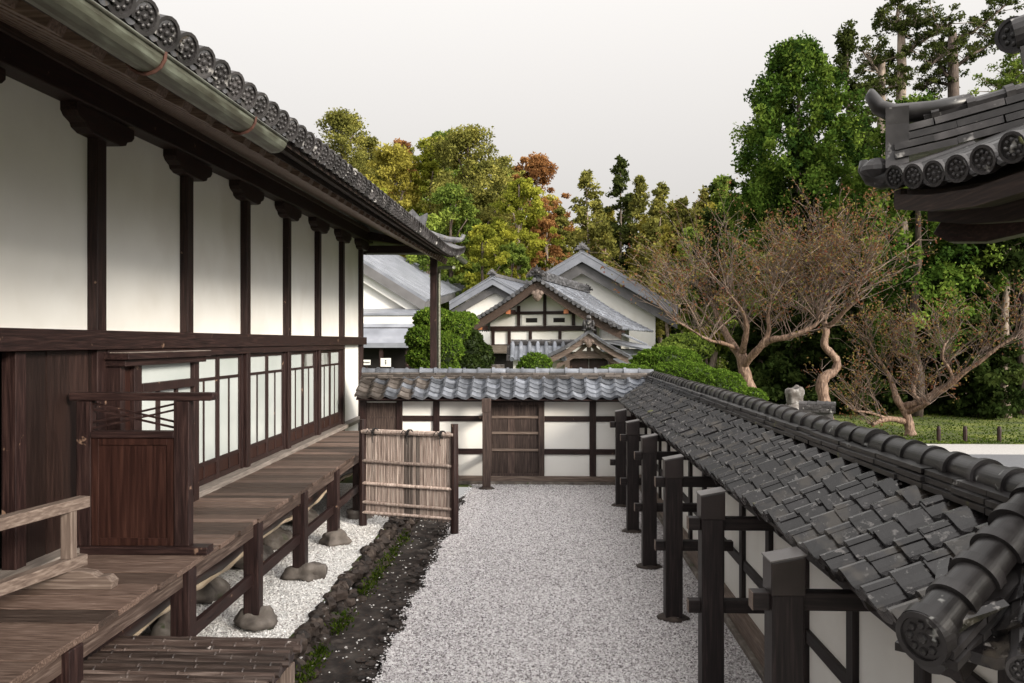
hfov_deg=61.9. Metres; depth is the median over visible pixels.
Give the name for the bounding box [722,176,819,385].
dark conifer
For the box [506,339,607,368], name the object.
side wall
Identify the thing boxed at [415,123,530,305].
broadleaf tree
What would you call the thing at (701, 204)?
slim conifer
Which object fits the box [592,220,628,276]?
slim conifer
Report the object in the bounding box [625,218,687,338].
slim conifer
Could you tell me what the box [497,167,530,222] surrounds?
back tree
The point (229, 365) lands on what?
window
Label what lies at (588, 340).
roofed gate
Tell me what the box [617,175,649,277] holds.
slim conifer
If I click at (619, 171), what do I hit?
slim conifer
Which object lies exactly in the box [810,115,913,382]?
dark conifer
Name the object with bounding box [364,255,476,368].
kitchen building
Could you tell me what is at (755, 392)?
clipped azalea
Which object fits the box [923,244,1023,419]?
dark conifer
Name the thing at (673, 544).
wall brace post
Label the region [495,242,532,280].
broadleaf tree
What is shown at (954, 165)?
neighbour hall
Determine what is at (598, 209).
slim conifer
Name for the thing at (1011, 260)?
bare trunk
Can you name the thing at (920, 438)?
moss carpet
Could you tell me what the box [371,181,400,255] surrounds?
broadleaf tree
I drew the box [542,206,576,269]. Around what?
conifer tree
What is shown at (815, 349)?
dark conifer
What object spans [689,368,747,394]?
clipped azalea
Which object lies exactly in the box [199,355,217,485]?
window
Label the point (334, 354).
window
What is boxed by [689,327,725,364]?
wood edge shrub
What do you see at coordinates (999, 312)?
dark conifer
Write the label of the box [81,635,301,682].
bamboo platform
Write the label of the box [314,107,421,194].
broadleaf tree
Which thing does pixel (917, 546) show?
tiled wall
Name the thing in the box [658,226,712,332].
slim conifer
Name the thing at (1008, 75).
weathered pine
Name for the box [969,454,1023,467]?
road
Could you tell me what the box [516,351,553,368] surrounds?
clipped shrub
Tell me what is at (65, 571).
barrier
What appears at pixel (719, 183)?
slim conifer
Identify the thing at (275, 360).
window
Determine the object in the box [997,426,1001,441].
moss post
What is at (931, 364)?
dark conifer
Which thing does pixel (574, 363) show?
door leaf
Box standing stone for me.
[785,385,804,409]
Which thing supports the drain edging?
on the drain bed
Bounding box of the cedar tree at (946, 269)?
[833,88,1010,416]
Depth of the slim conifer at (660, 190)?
59.47 m
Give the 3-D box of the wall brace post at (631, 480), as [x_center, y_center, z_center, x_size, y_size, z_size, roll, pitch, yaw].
[1.842,1.845,11.663,0.724,1.560,0.319,0,0,2]
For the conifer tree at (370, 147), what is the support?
on the ground
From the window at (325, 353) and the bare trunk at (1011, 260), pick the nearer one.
the window at (325, 353)
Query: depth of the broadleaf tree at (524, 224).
49.49 m
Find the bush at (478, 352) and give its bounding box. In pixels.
[457,327,494,368]
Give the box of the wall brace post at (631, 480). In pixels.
[620,419,664,533]
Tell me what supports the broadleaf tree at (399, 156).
on the ground
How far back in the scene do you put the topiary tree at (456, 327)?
20.00 m
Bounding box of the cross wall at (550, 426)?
[354,367,653,484]
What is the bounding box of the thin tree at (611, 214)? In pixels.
[605,207,622,272]
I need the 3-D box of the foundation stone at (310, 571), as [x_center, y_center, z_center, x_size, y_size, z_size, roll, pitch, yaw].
[-2.281,2.530,9.371,0.490,0.236,0.374,0,0,1]
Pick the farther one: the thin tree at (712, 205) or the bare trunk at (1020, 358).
the thin tree at (712, 205)
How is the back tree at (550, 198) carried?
on the ground
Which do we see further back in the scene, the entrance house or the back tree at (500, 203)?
the back tree at (500, 203)
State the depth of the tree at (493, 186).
63.72 m
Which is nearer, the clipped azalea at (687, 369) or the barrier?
the barrier
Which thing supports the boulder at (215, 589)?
on the white gravel at (232, 571)
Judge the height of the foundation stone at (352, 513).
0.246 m
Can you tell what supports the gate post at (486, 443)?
on the court gravel at (520, 626)
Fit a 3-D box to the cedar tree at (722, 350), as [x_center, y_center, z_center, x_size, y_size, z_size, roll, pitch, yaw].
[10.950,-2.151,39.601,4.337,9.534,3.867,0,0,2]
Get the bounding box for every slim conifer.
[558,169,619,266]
[581,199,610,255]
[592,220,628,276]
[601,154,637,274]
[616,193,636,273]
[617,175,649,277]
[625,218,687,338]
[636,181,678,342]
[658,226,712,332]
[659,196,699,332]
[666,200,678,333]
[683,174,747,368]
[691,185,710,221]
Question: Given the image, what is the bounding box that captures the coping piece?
[799,400,835,418]
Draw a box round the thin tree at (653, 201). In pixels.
[649,197,668,339]
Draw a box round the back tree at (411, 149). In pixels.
[396,147,428,198]
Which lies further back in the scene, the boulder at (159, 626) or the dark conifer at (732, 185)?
the dark conifer at (732, 185)
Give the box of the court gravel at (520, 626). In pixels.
[374,484,759,682]
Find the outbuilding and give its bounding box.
[449,269,528,343]
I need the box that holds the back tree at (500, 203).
[483,173,515,225]
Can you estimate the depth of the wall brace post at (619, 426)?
13.41 m
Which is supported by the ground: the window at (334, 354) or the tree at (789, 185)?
the tree at (789, 185)
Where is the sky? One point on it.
(659, 85)
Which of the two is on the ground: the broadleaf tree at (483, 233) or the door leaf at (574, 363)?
the broadleaf tree at (483, 233)
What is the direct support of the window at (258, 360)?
in the timber hall
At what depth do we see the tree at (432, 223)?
45.94 m
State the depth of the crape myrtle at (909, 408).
23.02 m
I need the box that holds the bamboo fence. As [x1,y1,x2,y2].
[359,419,458,534]
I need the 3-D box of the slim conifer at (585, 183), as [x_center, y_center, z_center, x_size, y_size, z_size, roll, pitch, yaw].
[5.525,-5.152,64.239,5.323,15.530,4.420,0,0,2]
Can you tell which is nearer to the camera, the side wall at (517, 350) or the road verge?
the road verge
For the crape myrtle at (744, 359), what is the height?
6.807 m
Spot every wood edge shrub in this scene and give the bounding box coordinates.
[652,332,715,359]
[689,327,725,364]
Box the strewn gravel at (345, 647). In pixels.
[311,520,443,682]
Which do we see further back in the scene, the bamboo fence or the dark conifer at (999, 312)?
the dark conifer at (999, 312)
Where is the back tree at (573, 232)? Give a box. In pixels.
[552,225,591,264]
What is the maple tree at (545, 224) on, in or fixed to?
on the ground
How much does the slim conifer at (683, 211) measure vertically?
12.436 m
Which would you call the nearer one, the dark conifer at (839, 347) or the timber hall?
the timber hall
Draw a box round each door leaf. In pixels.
[570,359,587,368]
[589,359,607,368]
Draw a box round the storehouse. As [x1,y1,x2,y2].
[546,242,677,348]
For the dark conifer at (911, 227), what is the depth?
40.89 m
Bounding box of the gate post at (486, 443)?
[478,398,494,489]
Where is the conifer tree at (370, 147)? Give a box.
[351,135,413,208]
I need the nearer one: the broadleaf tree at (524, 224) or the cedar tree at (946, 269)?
the cedar tree at (946, 269)
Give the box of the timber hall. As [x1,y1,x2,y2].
[0,0,467,682]
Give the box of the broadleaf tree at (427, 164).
[401,136,463,275]
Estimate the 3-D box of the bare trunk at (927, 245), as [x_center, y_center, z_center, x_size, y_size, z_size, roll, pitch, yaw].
[18.117,-3.183,35.338,2.416,11.572,2.238,0,0,32]
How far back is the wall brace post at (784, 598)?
4.27 m
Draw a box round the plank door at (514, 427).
[492,405,537,473]
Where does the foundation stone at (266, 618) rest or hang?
on the white gravel at (232, 571)
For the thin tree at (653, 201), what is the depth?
65.30 m
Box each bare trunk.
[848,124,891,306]
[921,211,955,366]
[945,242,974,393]
[986,237,1023,417]
[998,240,1023,414]
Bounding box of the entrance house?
[473,265,652,368]
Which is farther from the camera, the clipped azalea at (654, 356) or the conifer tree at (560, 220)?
the conifer tree at (560, 220)
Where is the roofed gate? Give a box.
[547,315,630,368]
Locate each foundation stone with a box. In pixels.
[233,605,277,631]
[280,561,327,581]
[318,528,351,546]
[346,508,372,519]
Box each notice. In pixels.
[364,360,370,367]
[381,358,390,367]
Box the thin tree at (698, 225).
[678,219,708,361]
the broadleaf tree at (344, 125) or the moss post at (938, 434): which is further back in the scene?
the broadleaf tree at (344, 125)
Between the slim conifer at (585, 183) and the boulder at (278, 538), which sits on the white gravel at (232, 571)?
the boulder at (278, 538)
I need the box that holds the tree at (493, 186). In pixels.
[462,155,517,272]
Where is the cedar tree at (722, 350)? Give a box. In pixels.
[706,193,774,369]
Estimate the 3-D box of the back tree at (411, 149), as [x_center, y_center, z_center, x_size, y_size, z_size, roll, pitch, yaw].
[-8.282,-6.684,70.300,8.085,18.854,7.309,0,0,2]
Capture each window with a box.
[104,350,211,501]
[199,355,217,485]
[218,354,240,477]
[251,353,266,463]
[267,352,283,456]
[291,351,302,445]
[303,351,314,440]
[322,350,329,431]
[330,349,339,428]
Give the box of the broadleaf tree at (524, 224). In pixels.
[470,177,566,278]
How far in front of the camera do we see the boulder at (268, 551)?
9.68 m
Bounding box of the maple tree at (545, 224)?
[529,219,564,271]
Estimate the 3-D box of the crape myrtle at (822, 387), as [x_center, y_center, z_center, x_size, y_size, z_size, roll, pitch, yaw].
[8.600,-0.952,22.343,4.853,7.104,6.704,0,0,-38]
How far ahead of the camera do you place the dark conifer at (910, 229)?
62.07 m
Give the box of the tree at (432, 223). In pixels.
[406,212,458,309]
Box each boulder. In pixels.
[149,611,169,635]
[196,576,230,603]
[233,544,273,568]
[263,527,291,549]
[291,508,318,523]
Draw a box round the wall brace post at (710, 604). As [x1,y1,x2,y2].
[686,487,774,682]
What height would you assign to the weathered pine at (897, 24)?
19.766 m
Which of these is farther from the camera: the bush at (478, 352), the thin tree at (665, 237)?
the thin tree at (665, 237)
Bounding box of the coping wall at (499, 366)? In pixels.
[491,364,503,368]
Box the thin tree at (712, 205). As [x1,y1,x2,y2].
[702,202,726,262]
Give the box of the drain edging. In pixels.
[290,516,422,682]
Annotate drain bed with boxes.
[313,495,465,682]
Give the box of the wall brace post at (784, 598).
[748,546,876,682]
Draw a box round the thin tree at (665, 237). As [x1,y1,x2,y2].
[656,224,679,336]
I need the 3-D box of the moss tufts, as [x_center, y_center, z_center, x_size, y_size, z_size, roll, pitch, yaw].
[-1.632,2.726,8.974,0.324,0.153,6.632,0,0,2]
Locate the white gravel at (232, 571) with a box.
[139,483,387,637]
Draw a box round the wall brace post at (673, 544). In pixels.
[654,454,732,622]
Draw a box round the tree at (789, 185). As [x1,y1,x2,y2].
[766,131,827,350]
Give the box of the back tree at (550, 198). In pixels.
[543,194,573,263]
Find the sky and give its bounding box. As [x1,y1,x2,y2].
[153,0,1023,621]
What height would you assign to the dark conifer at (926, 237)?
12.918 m
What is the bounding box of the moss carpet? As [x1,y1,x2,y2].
[833,410,1023,443]
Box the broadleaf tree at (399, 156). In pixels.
[365,142,434,264]
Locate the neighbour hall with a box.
[858,15,1023,243]
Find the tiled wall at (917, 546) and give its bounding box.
[618,371,1023,682]
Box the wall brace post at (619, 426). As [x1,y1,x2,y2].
[610,409,649,506]
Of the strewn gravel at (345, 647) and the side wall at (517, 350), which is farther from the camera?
the side wall at (517, 350)
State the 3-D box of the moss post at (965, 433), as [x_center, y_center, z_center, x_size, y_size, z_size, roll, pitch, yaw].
[11.772,2.400,22.169,0.102,0.400,0.102,0,0,-20]
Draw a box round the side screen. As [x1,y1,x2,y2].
[69,392,217,554]
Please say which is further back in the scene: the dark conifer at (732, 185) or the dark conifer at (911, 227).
the dark conifer at (732, 185)
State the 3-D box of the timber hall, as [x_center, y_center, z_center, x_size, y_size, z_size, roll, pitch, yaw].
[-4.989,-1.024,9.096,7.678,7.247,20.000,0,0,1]
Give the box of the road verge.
[926,444,1023,454]
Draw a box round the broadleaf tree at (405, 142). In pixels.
[388,137,427,209]
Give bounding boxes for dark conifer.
[655,175,746,368]
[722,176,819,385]
[730,281,787,387]
[750,253,831,406]
[804,160,834,385]
[809,239,908,414]
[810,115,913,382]
[860,291,912,409]
[870,189,932,334]
[876,256,968,410]
[908,213,930,246]
[909,218,1000,362]
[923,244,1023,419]
[966,281,1023,411]
[993,263,1002,315]
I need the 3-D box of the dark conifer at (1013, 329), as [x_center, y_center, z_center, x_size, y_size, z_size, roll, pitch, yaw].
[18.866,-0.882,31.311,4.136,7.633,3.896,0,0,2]
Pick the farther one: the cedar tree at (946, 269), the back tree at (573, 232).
the back tree at (573, 232)
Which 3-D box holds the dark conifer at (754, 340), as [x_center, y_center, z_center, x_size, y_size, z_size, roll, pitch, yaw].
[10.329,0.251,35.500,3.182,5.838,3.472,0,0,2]
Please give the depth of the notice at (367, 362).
32.03 m
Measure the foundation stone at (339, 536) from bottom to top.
0.275 m
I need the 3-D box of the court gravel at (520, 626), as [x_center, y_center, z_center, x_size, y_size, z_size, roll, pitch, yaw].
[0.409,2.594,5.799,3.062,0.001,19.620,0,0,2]
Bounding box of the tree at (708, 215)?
[689,206,730,367]
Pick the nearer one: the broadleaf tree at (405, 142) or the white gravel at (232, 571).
the white gravel at (232, 571)
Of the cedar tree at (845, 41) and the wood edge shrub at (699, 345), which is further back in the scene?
the cedar tree at (845, 41)
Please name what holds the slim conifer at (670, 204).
on the ground
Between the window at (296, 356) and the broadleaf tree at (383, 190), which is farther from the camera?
the broadleaf tree at (383, 190)
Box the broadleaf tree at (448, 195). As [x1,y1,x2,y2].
[415,182,494,311]
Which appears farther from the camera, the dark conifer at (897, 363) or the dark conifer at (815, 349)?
the dark conifer at (815, 349)
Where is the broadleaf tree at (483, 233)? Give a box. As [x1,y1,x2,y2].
[455,223,510,310]
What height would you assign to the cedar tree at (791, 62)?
14.709 m
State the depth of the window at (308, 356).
13.63 m
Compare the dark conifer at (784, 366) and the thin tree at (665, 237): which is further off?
the thin tree at (665, 237)
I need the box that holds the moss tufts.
[295,528,413,682]
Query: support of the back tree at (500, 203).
on the ground
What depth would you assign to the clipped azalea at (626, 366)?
18.66 m
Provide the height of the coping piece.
1.414 m
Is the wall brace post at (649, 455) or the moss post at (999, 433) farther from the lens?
the moss post at (999, 433)
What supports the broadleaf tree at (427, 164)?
on the ground
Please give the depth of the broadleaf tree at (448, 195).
49.64 m
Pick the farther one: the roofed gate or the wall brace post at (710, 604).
the roofed gate
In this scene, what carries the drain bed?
on the ground
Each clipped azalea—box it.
[598,363,650,368]
[628,345,705,366]
[646,360,712,379]
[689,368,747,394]
[746,386,768,400]
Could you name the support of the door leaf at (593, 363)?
in the roofed gate
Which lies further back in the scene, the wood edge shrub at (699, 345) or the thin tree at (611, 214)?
the thin tree at (611, 214)
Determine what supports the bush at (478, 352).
on the ground
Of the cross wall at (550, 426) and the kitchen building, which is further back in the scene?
the kitchen building
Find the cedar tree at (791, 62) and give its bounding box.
[719,31,890,346]
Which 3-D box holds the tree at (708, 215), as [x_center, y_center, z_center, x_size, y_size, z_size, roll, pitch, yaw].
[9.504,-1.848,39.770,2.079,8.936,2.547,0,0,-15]
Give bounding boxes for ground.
[289,361,1023,637]
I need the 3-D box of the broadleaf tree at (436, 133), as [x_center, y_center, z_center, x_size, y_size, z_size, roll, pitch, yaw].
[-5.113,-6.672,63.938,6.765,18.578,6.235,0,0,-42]
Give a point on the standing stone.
(794, 395)
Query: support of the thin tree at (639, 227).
on the ground
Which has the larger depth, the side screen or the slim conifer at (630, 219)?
the slim conifer at (630, 219)
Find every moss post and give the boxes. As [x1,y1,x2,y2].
[936,426,940,441]
[963,426,966,441]
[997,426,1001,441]
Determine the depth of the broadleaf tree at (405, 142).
66.28 m
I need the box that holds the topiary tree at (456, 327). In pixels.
[404,306,479,368]
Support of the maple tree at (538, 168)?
on the ground
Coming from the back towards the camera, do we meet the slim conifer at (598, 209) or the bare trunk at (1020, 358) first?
the slim conifer at (598, 209)
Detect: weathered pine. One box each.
[843,35,920,278]
[860,0,984,314]
[911,0,1023,99]
[967,53,1023,96]
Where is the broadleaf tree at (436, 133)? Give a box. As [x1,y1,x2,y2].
[417,129,470,223]
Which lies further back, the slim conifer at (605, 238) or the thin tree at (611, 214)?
the thin tree at (611, 214)
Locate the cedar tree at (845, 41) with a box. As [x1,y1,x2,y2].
[810,18,897,340]
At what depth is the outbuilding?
38.54 m
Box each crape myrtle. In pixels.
[587,178,922,387]
[708,176,940,418]
[804,269,1023,435]
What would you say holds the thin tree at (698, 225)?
on the ground
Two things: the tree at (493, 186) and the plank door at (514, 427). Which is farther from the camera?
the tree at (493, 186)
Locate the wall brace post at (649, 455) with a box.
[634,433,696,569]
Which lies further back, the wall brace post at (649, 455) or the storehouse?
the storehouse
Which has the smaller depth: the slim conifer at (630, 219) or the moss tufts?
the moss tufts
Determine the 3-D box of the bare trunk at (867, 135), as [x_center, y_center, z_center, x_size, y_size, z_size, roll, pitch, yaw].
[15.596,-3.465,37.318,2.652,12.141,2.299,0,0,-26]
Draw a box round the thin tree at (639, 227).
[624,214,648,286]
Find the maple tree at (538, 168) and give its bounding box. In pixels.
[510,151,576,269]
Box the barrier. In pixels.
[0,495,118,595]
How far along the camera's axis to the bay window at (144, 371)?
7.63 m
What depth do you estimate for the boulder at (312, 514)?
11.98 m

